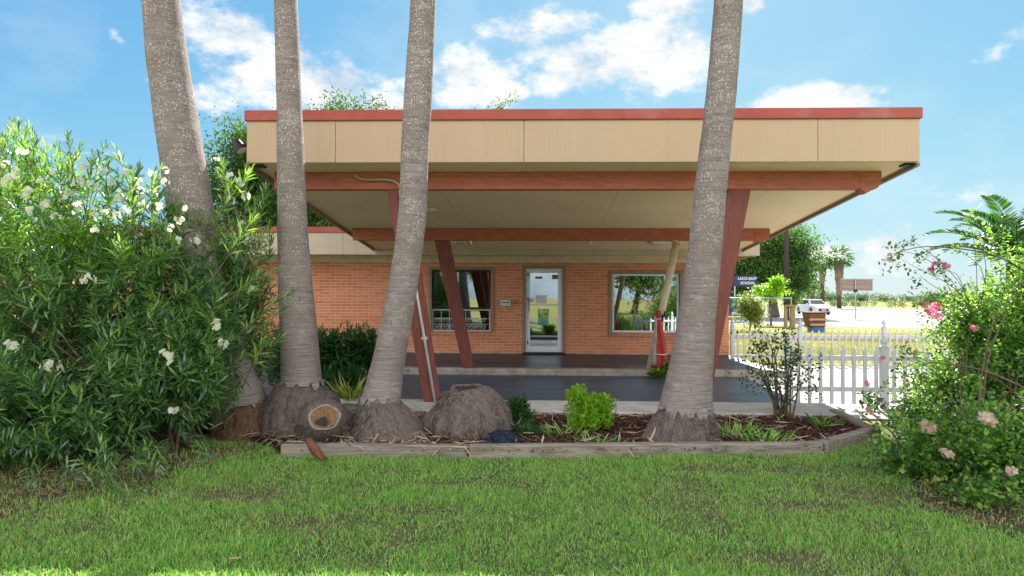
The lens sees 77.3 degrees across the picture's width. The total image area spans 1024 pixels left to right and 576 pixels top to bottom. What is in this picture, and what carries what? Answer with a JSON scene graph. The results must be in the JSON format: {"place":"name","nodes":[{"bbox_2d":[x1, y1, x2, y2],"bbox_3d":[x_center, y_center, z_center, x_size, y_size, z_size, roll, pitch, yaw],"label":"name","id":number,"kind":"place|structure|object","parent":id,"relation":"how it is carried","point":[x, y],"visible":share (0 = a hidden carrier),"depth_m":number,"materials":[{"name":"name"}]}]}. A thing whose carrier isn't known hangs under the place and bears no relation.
{"place":"outdoors","nodes":[
{"label":"outdoors","id":0,"kind":"place"},
{"bbox_2d":[0,427,261,518],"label":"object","id":1,"kind":"object","parent":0,"point":[79,486],"visible":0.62,"depth_m":5.64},
{"bbox_2d":[0,425,256,513],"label":"leaf litter","id":2,"kind":"object","parent":1,"relation":"on","point":[54,491],"visible":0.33,"depth_m":5.61,"materials":[{"name":"brown plant"}]},
{"bbox_2d":[0,115,296,498],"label":"oleander shrub","id":3,"kind":"object","parent":1,"relation":"on","point":[139,377],"visible":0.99,"depth_m":6.31,"materials":[{"name":"green plant"}]},
{"bbox_2d":[2,226,759,355],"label":"brick building","id":4,"kind":"structure","parent":0,"point":[553,301],"depth_m":16.41,"materials":[{"name":"orange brick"}]},
{"bbox_2d":[429,267,493,335],"bbox_3d":[-1.293,0.342,16.680,1.676,1.765,0.530,0,-1,2],"label":"window","id":5,"kind":"structure","parent":4,"relation":"in","point":[483,277],"depth_m":16.48,"materials":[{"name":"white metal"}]},
{"bbox_2d":[522,266,565,354],"bbox_3d":[0.818,0.556,16.347,1.103,2.260,0.260,0,-1,2],"label":"door","id":6,"kind":"structure","parent":4,"relation":"in","point":[543,314],"depth_m":16.38,"materials":[{"name":"white metal"}]},
{"bbox_2d":[609,270,682,336],"bbox_3d":[3.413,0.406,16.534,1.872,1.699,0.530,0,-1,2],"label":"window","id":7,"kind":"structure","parent":4,"relation":"in","point":[616,277],"depth_m":16.30,"materials":[{"name":"white metal"}]},
{"bbox_2d":[42,373,807,402],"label":"driveway","id":8,"kind":"structure","parent":0,"point":[555,387],"depth_m":11.34,"materials":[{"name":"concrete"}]},
{"bbox_2d":[261,320,378,397],"bbox_3d":[-3.166,1.135,10.380,2.399,1.334,1.604,0,-1,2],"label":"green shrub","id":9,"kind":"object","parent":8,"relation":"on","point":[351,358],"visible":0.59,"depth_m":10.28,"materials":[{"name":"green plant"}]},
{"bbox_2d":[646,359,669,378],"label":"plant","id":10,"kind":"object","parent":8,"relation":"on","point":[658,373],"visible":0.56,"depth_m":12.51,"materials":[{"name":"green plant"}]},
{"bbox_2d":[434,293,440,306],"bbox_3d":[-1.969,0.335,16.766,0.250,0.410,0.244,0,-1,2],"label":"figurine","id":11,"kind":"object","parent":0,"point":[437,302],"visible":0.81,"depth_m":16.70,"materials":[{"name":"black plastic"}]},
{"bbox_2d":[444,299,448,306],"bbox_3d":[-1.717,0.410,16.757,0.150,0.262,0.146,0,-1,2],"label":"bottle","id":12,"kind":"object","parent":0,"point":[446,304],"visible":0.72,"depth_m":16.71,"materials":[{"name":"green glass"}]},
{"bbox_2d":[464,302,474,306],"bbox_3d":[-1.109,0.453,16.738,0.280,0.180,0.273,0,-1,2],"label":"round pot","id":13,"kind":"object","parent":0,"point":[469,304],"visible":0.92,"depth_m":16.63,"materials":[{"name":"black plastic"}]},
{"bbox_2d":[0,421,1023,575],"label":"lawn","id":14,"kind":"structure","parent":0,"point":[907,496],"depth_m":4.63,"materials":[{"name":"plant"}]},
{"bbox_2d":[306,437,325,461],"bbox_3d":[-1.885,1.538,6.096,0.262,0.214,0.061,0,-1,32],"label":"palm husk","id":15,"kind":"object","parent":14,"relation":"on","point":[314,449],"visible":1,"depth_m":6.07,"materials":[{"name":"brown plant"}]},
{"bbox_2d":[281,442,467,458],"bbox_3d":[-1.361,1.620,6.352,1.844,0.167,0.110,0,-1,0],"label":"edging timber","id":16,"kind":"object","parent":14,"relation":"on","point":[343,450],"visible":0.66,"depth_m":6.30,"materials":[{"name":"grey wood"}]},
{"bbox_2d":[2,460,1002,575],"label":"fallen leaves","id":17,"kind":"object","parent":14,"relation":"on","point":[496,519],"visible":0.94,"depth_m":4.45,"materials":[{"name":"plant"}]},
{"bbox_2d":[193,411,882,453],"bbox_3d":[-0.150,1.636,7.375,9.204,0.063,2.151,0,-1,0],"label":"planting bed","id":18,"kind":"object","parent":14,"relation":"on","point":[275,441],"visible":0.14,"depth_m":7.40,"materials":[{"name":"brown wood"}]},
{"bbox_2d":[141,0,266,442],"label":"palm tree","id":19,"kind":"object","parent":18,"relation":"on","point":[178,133],"visible":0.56,"depth_m":7.20,"materials":[{"name":"grey plant"}]},
{"bbox_2d":[259,0,340,443],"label":"palm tree","id":20,"kind":"object","parent":18,"relation":"on","point":[297,388],"visible":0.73,"depth_m":7.25,"materials":[{"name":"grey plant"}]},
{"bbox_2d":[292,398,352,442],"bbox_3d":[-2.018,1.523,6.952,0.821,0.679,0.975,0,-1,2],"label":"cut palm stump","id":21,"kind":"object","parent":18,"relation":"on","point":[318,418],"visible":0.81,"depth_m":6.66,"materials":[{"name":"brown plant"}]},
{"bbox_2d":[342,403,356,412],"bbox_3d":[-2.003,1.538,7.799,0.400,0.260,0.427,0,-1,2],"label":"stone","id":22,"kind":"object","parent":18,"relation":"on","point":[350,407],"visible":0.22,"depth_m":7.70,"materials":[{"name":"grey stone"}]},
{"bbox_2d":[326,374,366,401],"bbox_3d":[-1.918,1.194,7.811,0.765,0.391,0.731,1,-1,-22],"label":"tufted plant","id":23,"kind":"object","parent":22,"relation":"on","point":[346,395],"visible":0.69,"depth_m":7.76,"materials":[{"name":"green plant"}]},
{"bbox_2d":[343,0,435,442],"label":"palm tree","id":24,"kind":"object","parent":18,"relation":"on","point":[384,411],"visible":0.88,"depth_m":6.96,"materials":[{"name":"grey plant"}]},
{"bbox_2d":[422,383,515,442],"bbox_3d":[-0.484,1.399,7.128,1.029,0.664,1.069,1,-1,-34],"label":"palm stump","id":25,"kind":"object","parent":18,"relation":"on","point":[478,411],"visible":0.92,"depth_m":6.83,"materials":[{"name":"brown wood"}]},
{"bbox_2d":[481,430,523,442],"bbox_3d":[-0.125,1.563,6.687,0.440,0.150,0.421,0,-1,28],"label":"crumpled cloth","id":26,"kind":"object","parent":18,"relation":"on","point":[502,436],"visible":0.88,"depth_m":6.62,"materials":[{"name":"blue fabric"}]},
{"bbox_2d":[504,393,535,428],"bbox_3d":[0.050,1.477,7.450,0.498,0.528,0.620,0,-1,2],"label":"leafy plant","id":27,"kind":"object","parent":18,"relation":"on","point":[519,408],"visible":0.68,"depth_m":7.38,"materials":[{"name":"green plant"}]},
{"bbox_2d":[511,419,546,436],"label":"tufted plant","id":28,"kind":"object","parent":18,"relation":"on","point":[526,427],"visible":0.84,"depth_m":7.01,"materials":[{"name":"green plant"}]},
{"bbox_2d":[194,402,880,457],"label":"dry strips","id":29,"kind":"object","parent":18,"relation":"on","point":[429,432],"visible":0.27,"depth_m":6.80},
{"bbox_2d":[537,418,590,436],"bbox_3d":[0.573,1.521,7.018,0.643,0.218,0.541,0,-1,-18],"label":"grass tuft","id":30,"kind":"object","parent":18,"relation":"on","point":[556,426],"visible":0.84,"depth_m":7.04,"materials":[{"name":"green plant"}]},
{"bbox_2d":[563,383,618,433],"bbox_3d":[0.893,1.381,7.308,0.643,0.591,0.569,0,-1,2],"label":"yellow green shrub","id":31,"kind":"object","parent":18,"relation":"on","point":[595,413],"visible":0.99,"depth_m":7.22,"materials":[{"name":"green plant"}]},
{"bbox_2d":[571,431,628,442],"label":"grass tuft","id":32,"kind":"object","parent":18,"relation":"on","point":[616,436],"visible":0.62,"depth_m":6.68,"materials":[{"name":"green plant"}]},
{"bbox_2d":[640,0,742,441],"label":"palm tree","id":33,"kind":"object","parent":18,"relation":"on","point":[684,413],"visible":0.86,"depth_m":6.80,"materials":[{"name":"grey plant"}]},
{"bbox_2d":[718,416,765,437],"bbox_3d":[2.419,1.534,7.093,0.817,0.212,0.660,0,-1,2],"label":"grass tuft","id":34,"kind":"object","parent":18,"relation":"on","point":[736,425],"visible":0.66,"depth_m":7.08,"materials":[{"name":"green plant"}]},
{"bbox_2d":[738,426,796,440],"bbox_3d":[2.702,1.550,6.792,0.646,0.175,0.536,0,-1,17],"label":"grass tuft","id":35,"kind":"object","parent":18,"relation":"on","point":[770,436],"visible":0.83,"depth_m":6.77,"materials":[{"name":"green plant"}]},
{"bbox_2d":[725,322,823,419],"bbox_3d":[3.317,1.068,8.206,1.206,1.257,0.935,0,-1,2],"label":"sapling","id":36,"kind":"object","parent":18,"relation":"on","point":[783,409],"visible":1,"depth_m":8.12,"materials":[{"name":"green plant"}]},
{"bbox_2d":[804,412,847,427],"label":"tufted plant","id":37,"kind":"object","parent":18,"relation":"on","point":[814,422],"visible":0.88,"depth_m":7.53,"materials":[{"name":"green plant"}]},
{"bbox_2d":[469,441,822,458],"bbox_3d":[1.366,1.633,6.447,3.596,0.167,0.114,0,-1,-3],"label":"edging timber","id":38,"kind":"object","parent":14,"relation":"on","point":[492,450],"visible":0.73,"depth_m":6.40,"materials":[{"name":"grey wood"}]},
{"bbox_2d":[818,426,880,454],"bbox_3d":[3.669,1.645,6.929,1.271,0.177,0.109,1,-1,-38],"label":"edging timber","id":39,"kind":"object","parent":14,"relation":"on","point":[833,443],"visible":0.72,"depth_m":6.79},
{"bbox_2d":[829,409,869,427],"bbox_3d":[4.190,1.667,7.949,0.106,0.162,1.057,0,-1,6],"label":"edging timber","id":40,"kind":"object","parent":14,"relation":"on","point":[857,422],"visible":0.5,"depth_m":7.82,"materials":[{"name":"grey wood"}]},
{"bbox_2d":[0,0,1023,298],"label":"sky","id":41,"kind":"structure","parent":0,"point":[78,66],"materials":[{"name":"blue"}]},
{"bbox_2d":[70,299,956,423],"bbox_3d":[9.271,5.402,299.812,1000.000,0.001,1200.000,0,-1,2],"label":"ground","id":42,"kind":"structure","parent":0,"point":[828,329],"depth_m":30.44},
{"bbox_2d":[198,101,335,226],"bbox_3d":[-11.612,-3.632,31.145,10.636,11.170,8.203,0,-1,2],"label":"broadleaf tree","id":43,"kind":"object","parent":42,"relation":"on","point":[235,164],"visible":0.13,"depth_m":30.12,"materials":[{"name":"green plant"}]},
{"bbox_2d":[303,81,401,109],"bbox_3d":[-9.257,-4.713,36.279,7.686,13.459,7.097,1,-1,-30],"label":"treetop","id":44,"kind":"object","parent":42,"relation":"on","point":[338,107],"visible":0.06,"depth_m":35.92,"materials":[{"name":"green plant"}]},
{"bbox_2d":[474,91,521,108],"bbox_3d":[-0.921,-4.671,36.199,5.334,13.448,4.832,0,-1,2],"label":"treetop","id":45,"kind":"object","parent":42,"relation":"on","point":[501,107],"visible":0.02,"depth_m":36.17,"materials":[{"name":"green plant"}]},
{"bbox_2d":[358,367,783,376],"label":"walkway kerb","id":46,"kind":"structure","parent":42,"relation":"on","point":[554,371],"depth_m":12.94,"materials":[{"name":"concrete"}]},
{"bbox_2d":[404,353,772,369],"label":"walkway","id":47,"kind":"structure","parent":42,"relation":"on","point":[552,361],"depth_m":14.55,"materials":[{"name":"grey concrete"}]},
{"bbox_2d":[233,107,922,402],"bbox_3d":[0.852,-0.333,12.394,9.254,3.990,7.878,0,-1,2],"label":"entrance canopy","id":48,"kind":"object","parent":47,"relation":"on","point":[561,178],"visible":0.85,"depth_m":8.90,"materials":[{"name":"beige paint"}]},
{"bbox_2d":[651,310,667,368],"bbox_3d":[2.967,1.040,12.846,0.350,1.187,0.303,0,-1,2],"label":"closed umbrella","id":49,"kind":"object","parent":47,"relation":"on","point":[659,354],"visible":0.96,"depth_m":12.77,"materials":[{"name":"red fabric"}]},
{"bbox_2d":[340,398,859,419],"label":"kerb","id":50,"kind":"structure","parent":42,"relation":"on","point":[641,408],"depth_m":8.65,"materials":[{"name":"concrete"}]},
{"bbox_2d":[731,289,769,329],"bbox_3d":[11.351,1.025,30.615,1.866,2.086,1.738,0,-1,2],"label":"loose bush","id":51,"kind":"object","parent":42,"relation":"on","point":[752,311],"visible":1,"depth_m":30.46,"materials":[{"name":"green plant"}]},
{"bbox_2d":[729,297,791,325],"bbox_3d":[13.541,1.306,35.578,3.985,1.600,0.084,0,-1,2],"label":"chain link fence","id":52,"kind":"object","parent":42,"relation":"on","point":[768,311],"visible":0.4,"depth_m":35.54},
{"bbox_2d":[752,273,793,324],"bbox_3d":[14.783,0.631,36.481,2.087,2.991,1.997,1,-1,-23],"label":"young tree","id":53,"kind":"object","parent":42,"relation":"on","point":[774,288],"visible":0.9,"depth_m":36.43,"materials":[{"name":"green plant"}]},
{"bbox_2d":[784,305,795,327],"bbox_3d":[14.546,1.481,33.533,0.602,1.207,0.335,0,-1,2],"label":"rail barrier","id":54,"kind":"object","parent":42,"relation":"on","point":[792,317],"visible":0.97,"depth_m":33.46,"materials":[{"name":"beige wood"}]},
{"bbox_2d":[801,312,826,330],"bbox_3d":[14.323,1.590,30.374,0.856,0.909,0.800,0,-1,2],"label":"rusty bin","id":55,"kind":"object","parent":42,"relation":"on","point":[814,321],"visible":0.98,"depth_m":30.04,"materials":[{"name":"blue paint"}]},
{"bbox_2d":[730,318,957,364],"bbox_3d":[9.061,1.299,15.262,7.645,1.105,0.105,0,-1,2],"label":"picket fence","id":56,"kind":"object","parent":42,"relation":"on","point":[832,336],"visible":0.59,"depth_m":15.28,"materials":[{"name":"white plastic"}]},
{"bbox_2d":[744,365,956,419],"bbox_3d":[8.951,1.780,11.107,8.780,0.001,7.600,0,-1,2],"label":"concrete pad","id":57,"kind":"object","parent":42,"relation":"on","point":[848,405],"depth_m":11.81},
{"bbox_2d":[784,334,976,407],"bbox_3d":[5.384,1.203,9.274,2.835,1.055,0.117,0,-1,2],"label":"picket fence","id":58,"kind":"object","parent":57,"relation":"on","point":[875,358],"visible":0.43,"depth_m":9.25,"materials":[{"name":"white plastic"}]},
{"bbox_2d":[919,194,1023,400],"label":"cycad","id":59,"kind":"object","parent":57,"relation":"on","point":[997,220],"visible":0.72,"depth_m":9.12,"materials":[{"name":"green plant"}]},
{"bbox_2d":[747,289,970,301],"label":"trees","id":60,"kind":"object","parent":42,"relation":"on","point":[859,297],"visible":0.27,"depth_m":234.24,"materials":[{"name":"green plant"}]},
{"bbox_2d":[828,295,963,306],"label":"hedge","id":61,"kind":"object","parent":42,"relation":"on","point":[889,302],"visible":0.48,"depth_m":109.67,"materials":[{"name":"green plant"}]},
{"bbox_2d":[917,286,1002,314],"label":"roadside brush","id":62,"kind":"object","parent":42,"relation":"on","point":[938,296],"visible":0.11,"depth_m":62.83,"materials":[{"name":"green plant"}]},
{"bbox_2d":[729,336,948,342],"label":"verge path","id":63,"kind":"structure","parent":0,"point":[899,340],"depth_m":24.38,"materials":[{"name":"beige concrete"}]},
{"bbox_2d":[729,331,954,366],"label":"field grass","id":64,"kind":"structure","parent":0,"point":[841,346],"depth_m":20.92,"materials":[{"name":"green plant"}]},
{"bbox_2d":[729,306,955,328],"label":"road","id":65,"kind":"structure","parent":0,"point":[843,316],"depth_m":49.02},
{"bbox_2d":[729,296,741,321],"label":"notice board","id":66,"kind":"object","parent":65,"relation":"on","point":[731,311],"visible":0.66,"depth_m":41.51,"materials":[{"name":"blue paint"}]},
{"bbox_2d":[732,276,756,319],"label":"school sign","id":67,"kind":"object","parent":65,"relation":"on","point":[751,281],"visible":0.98,"depth_m":44.47,"materials":[{"name":"blue metal"}]},
{"bbox_2d":[730,222,837,316],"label":"shade tree","id":68,"kind":"object","parent":65,"relation":"on","point":[766,264],"visible":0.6,"depth_m":49.94,"materials":[{"name":"green plant"}]},
{"bbox_2d":[784,230,788,319],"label":"utility pole","id":69,"kind":"object","parent":65,"relation":"on","point":[786,257],"visible":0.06,"depth_m":45.30,"materials":[{"name":"wood"}]},
{"bbox_2d":[780,292,806,310],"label":"golden bush","id":70,"kind":"object","parent":65,"relation":"on","point":[793,302],"visible":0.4,"depth_m":58.88,"materials":[{"name":"green plant"}]},
{"bbox_2d":[796,299,831,314],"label":"parked car","id":71,"kind":"object","parent":65,"relation":"on","point":[814,305],"visible":0.84,"depth_m":60.14,"materials":[{"name":"paint"}]},
{"bbox_2d":[807,277,821,298],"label":"fan palm","id":72,"kind":"object","parent":65,"relation":"on","point":[813,292],"visible":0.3,"depth_m":97.26,"materials":[{"name":"green plant"}]},
{"bbox_2d":[814,254,832,302],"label":"fan palm","id":73,"kind":"object","parent":65,"relation":"on","point":[822,296],"visible":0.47,"depth_m":96.32,"materials":[{"name":"green plant"}]},
{"bbox_2d":[823,243,855,307],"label":"fan palm","id":74,"kind":"object","parent":65,"relation":"on","point":[838,264],"visible":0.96,"depth_m":94.23,"materials":[{"name":"green plant"}]},
{"bbox_2d":[840,278,872,318],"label":"billboard","id":75,"kind":"object","parent":65,"relation":"on","point":[855,285],"visible":1,"depth_m":47.20,"materials":[{"name":"brown metal"}]},
{"bbox_2d":[912,467,1023,532],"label":"bare soil","id":76,"kind":"structure","parent":0,"point":[986,516],"depth_m":4.89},
{"bbox_2d":[853,204,1023,514],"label":"flowering shrub","id":77,"kind":"object","parent":76,"relation":"in","point":[982,393],"visible":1,"depth_m":6.76,"materials":[{"name":"green plant"}]},
{"bbox_2d":[912,459,1023,529],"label":"dead leaves","id":78,"kind":"object","parent":76,"relation":"on","point":[989,510],"visible":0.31,"depth_m":4.93,"materials":[{"name":"brown plant"}]}
]}

